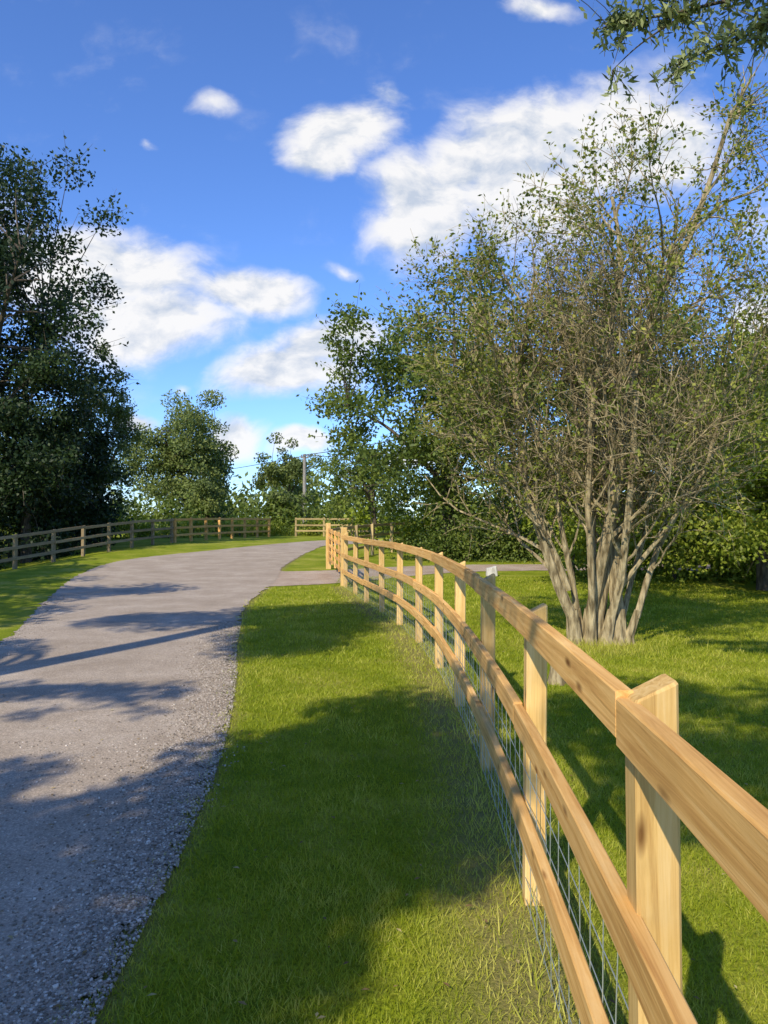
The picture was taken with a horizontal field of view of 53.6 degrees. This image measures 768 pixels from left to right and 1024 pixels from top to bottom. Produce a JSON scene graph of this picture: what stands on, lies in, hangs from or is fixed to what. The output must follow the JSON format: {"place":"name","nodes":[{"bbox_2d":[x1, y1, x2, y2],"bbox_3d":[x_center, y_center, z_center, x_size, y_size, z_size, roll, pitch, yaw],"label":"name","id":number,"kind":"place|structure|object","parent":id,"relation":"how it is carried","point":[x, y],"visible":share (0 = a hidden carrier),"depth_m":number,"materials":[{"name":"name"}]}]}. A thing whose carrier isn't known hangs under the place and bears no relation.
{"place":"outdoors","nodes":[
{"label":"outdoors","id":0,"kind":"place"},
{"bbox_2d":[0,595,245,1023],"bbox_3d":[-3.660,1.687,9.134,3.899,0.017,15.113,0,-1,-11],"label":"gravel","id":1,"kind":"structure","parent":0,"point":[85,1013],"depth_m":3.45,"materials":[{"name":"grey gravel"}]},
{"bbox_2d":[0,539,389,1023],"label":"road","id":2,"kind":"structure","parent":0,"point":[139,597],"depth_m":6.17,"materials":[{"name":"grey gravel"}]},
{"bbox_2d":[0,522,767,1023],"bbox_3d":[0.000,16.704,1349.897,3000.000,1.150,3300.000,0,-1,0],"label":"ground","id":3,"kind":"structure","parent":0,"point":[26,590],"depth_m":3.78,"materials":[{"name":"green plant"}]},
{"bbox_2d":[0,323,107,562],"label":"ash tree","id":4,"kind":"object","parent":3,"relation":"on","point":[47,457],"visible":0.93,"depth_m":30.90,"materials":[{"name":"green plant"}]},
{"bbox_2d":[0,463,136,569],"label":"hedge","id":5,"kind":"object","parent":3,"relation":"on","point":[80,520],"visible":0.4,"depth_m":33.22,"materials":[{"name":"green plant"}]},
{"bbox_2d":[0,130,140,529],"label":"ash tree","id":6,"kind":"object","parent":3,"relation":"on","point":[13,258],"visible":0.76,"depth_m":32.68,"materials":[{"name":"green plant"}]},
{"bbox_2d":[34,400,134,536],"bbox_3d":[-15.783,-2.216,36.917,7.863,7.839,7.406,0,-1,0],"label":"broadleaf tree","id":7,"kind":"object","parent":3,"relation":"on","point":[99,453],"visible":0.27,"depth_m":36.43,"materials":[{"name":"green plant"}]},
{"bbox_2d":[0,518,173,569],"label":"timber fence","id":8,"kind":"object","parent":3,"relation":"on","point":[53,542],"visible":0.95,"depth_m":30.40,"materials":[{"name":"brown wood"}]},
{"bbox_2d":[65,337,149,537],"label":"willow tree","id":9,"kind":"object","parent":3,"relation":"on","point":[121,415],"visible":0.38,"depth_m":42.65,"materials":[{"name":"green plant"}]},
{"bbox_2d":[114,389,238,527],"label":"oak tree","id":10,"kind":"object","parent":3,"relation":"on","point":[180,458],"visible":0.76,"depth_m":63.07,"materials":[{"name":"green plant"}]},
{"bbox_2d":[184,479,225,532],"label":"shrub","id":11,"kind":"object","parent":3,"relation":"on","point":[210,498],"visible":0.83,"depth_m":55.06,"materials":[{"name":"green plant"}]},
{"bbox_2d":[173,517,270,542],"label":"timber fence","id":12,"kind":"object","parent":3,"relation":"on","point":[219,526],"visible":0.98,"depth_m":42.48,"materials":[{"name":"brown wood"}]},
{"bbox_2d":[74,505,467,539],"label":"long grass bank","id":13,"kind":"structure","parent":3,"relation":"on","point":[277,531],"depth_m":49.30,"materials":[{"name":"plant"}]},
{"bbox_2d":[249,432,323,530],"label":"oak tree","id":14,"kind":"object","parent":3,"relation":"on","point":[274,474],"visible":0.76,"depth_m":70.98,"materials":[{"name":"green plant"}]},
{"bbox_2d":[266,486,315,530],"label":"shrub","id":15,"kind":"object","parent":3,"relation":"on","point":[284,497],"visible":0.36,"depth_m":57.11,"materials":[{"name":"green plant"}]},
{"bbox_2d":[326,523,346,585],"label":"wooden gate","id":16,"kind":"structure","parent":3,"relation":"on","point":[331,550],"depth_m":20.93,"materials":[{"name":"brown wood"}]},
{"bbox_2d":[310,438,424,537],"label":"broadleaf tree","id":17,"kind":"object","parent":3,"relation":"on","point":[354,497],"visible":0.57,"depth_m":45.23,"materials":[{"name":"green plant"}]},
{"bbox_2d":[0,475,736,534],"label":"hedge","id":18,"kind":"object","parent":3,"relation":"on","point":[163,512],"visible":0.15,"depth_m":56.69,"materials":[{"name":"green plant"}]},
{"bbox_2d":[0,606,766,1023],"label":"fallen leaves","id":19,"kind":"object","parent":3,"relation":"on","point":[300,842],"visible":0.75,"depth_m":3.56,"materials":[{"name":"brown plant"}]},
{"bbox_2d":[295,517,492,536],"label":"timber fence","id":20,"kind":"object","parent":3,"relation":"on","point":[323,530],"visible":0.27,"depth_m":50.02,"materials":[{"name":"brown wood"}]},
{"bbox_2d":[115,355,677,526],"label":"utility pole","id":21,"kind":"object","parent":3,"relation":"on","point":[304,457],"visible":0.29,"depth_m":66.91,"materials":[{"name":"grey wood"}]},
{"bbox_2d":[332,521,471,554],"bbox_3d":[0.606,1.116,29.629,2.278,1.603,11.826,0,-1,34],"label":"timber fence","id":22,"kind":"object","parent":3,"relation":"on","point":[372,534],"visible":0.31,"depth_m":29.39,"materials":[{"name":"brown wood"}]},
{"bbox_2d":[104,452,711,524],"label":"tree line","id":23,"kind":"object","parent":3,"relation":"on","point":[256,496],"visible":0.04,"depth_m":129.62,"materials":[{"name":"green plant"}]},
{"bbox_2d":[296,230,551,556],"bbox_3d":[1.599,-3.579,26.920,9.954,11.370,9.560,0,-1,0],"label":"broadleaf tree","id":24,"kind":"object","parent":3,"relation":"on","point":[424,454],"visible":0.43,"depth_m":26.66,"materials":[{"name":"green plant"}]},
{"bbox_2d":[377,497,572,562],"bbox_3d":[3.411,0.494,26.998,7.703,2.569,3.364,0,-1,7],"label":"shrubbery","id":25,"kind":"object","parent":3,"relation":"on","point":[496,551],"visible":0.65,"depth_m":26.59,"materials":[{"name":"green plant"}]},
{"bbox_2d":[342,486,762,553],"bbox_3d":[14.668,-0.164,31.001,33.240,3.959,6.736,0,-1,6],"label":"hedge","id":26,"kind":"object","parent":3,"relation":"on","point":[361,518],"visible":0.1,"depth_m":31.94,"materials":[{"name":"green plant"}]},
{"bbox_2d":[342,532,767,1023],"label":"timber fence","id":27,"kind":"object","parent":3,"relation":"on","point":[672,777],"visible":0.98,"depth_m":1.76,"materials":[{"name":"brown wood"}]},
{"bbox_2d":[547,665,566,685],"bbox_3d":[1.718,1.502,7.484,0.247,0.476,0.260,0,-1,0],"label":"tree stump","id":28,"kind":"object","parent":3,"relation":"on","point":[554,677],"visible":0.19,"depth_m":7.40,"materials":[{"name":"beige wood"}]},
{"bbox_2d":[375,48,767,645],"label":"hawthorn tree","id":29,"kind":"object","parent":3,"relation":"on","point":[622,388],"visible":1,"depth_m":9.42,"materials":[{"name":"green plant"}]},
{"bbox_2d":[475,257,758,554],"bbox_3d":[8.365,-3.669,27.991,9.549,10.842,10.746,0,-1,36],"label":"broadleaf tree","id":30,"kind":"object","parent":3,"relation":"on","point":[684,321],"visible":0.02,"depth_m":26.55,"materials":[{"name":"green plant"}]},
{"bbox_2d":[504,298,756,558],"bbox_3d":[5.178,-1.286,17.008,5.766,6.252,7.346,0,-1,29],"label":"broadleaf tree","id":31,"kind":"object","parent":3,"relation":"on","point":[568,521],"visible":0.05,"depth_m":16.98,"materials":[{"name":"green plant"}]},
{"bbox_2d":[528,471,757,584],"bbox_3d":[9.477,0.130,20.149,11.485,3.476,4.949,0,-1,19],"label":"shrubbery","id":32,"kind":"object","parent":3,"relation":"on","point":[576,555],"visible":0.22,"depth_m":19.98,"materials":[{"name":"green plant"}]},
{"bbox_2d":[576,0,767,104],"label":"ash tree","id":33,"kind":"object","parent":3,"relation":"on","point":[625,22],"visible":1,"depth_m":4.67,"materials":[{"name":"green plant"}]},
{"bbox_2d":[634,269,767,590],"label":"broadleaf tree","id":34,"kind":"object","parent":3,"relation":"on","point":[761,575],"visible":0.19,"depth_m":17.14,"materials":[{"name":"green plant"}]},
{"bbox_2d":[651,314,767,577],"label":"broadleaf tree","id":35,"kind":"object","parent":3,"relation":"on","point":[762,523],"visible":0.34,"depth_m":14.61,"materials":[{"name":"green plant"}]},
{"bbox_2d":[717,337,767,509],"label":"broadleaf tree","id":36,"kind":"object","parent":3,"relation":"on","point":[751,387],"depth_m":29.37,"materials":[{"name":"green plant"}]},
{"bbox_2d":[0,0,767,520],"label":"sky","id":37,"kind":"structure","parent":0,"point":[268,159],"materials":[{"name":"blue"}]},
{"bbox_2d":[269,564,710,585],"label":"gravel path","id":38,"kind":"structure","parent":0,"point":[287,578],"depth_m":22.26,"materials":[{"name":"grey gravel"}]},
{"bbox_2d":[486,566,497,575],"bbox_3d":[2.999,1.641,21.184,0.317,0.292,0.196,0,-1,0],"label":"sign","id":39,"kind":"object","parent":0,"point":[491,570],"visible":0.94,"depth_m":21.11,"materials":[{"name":"white"}]}
]}

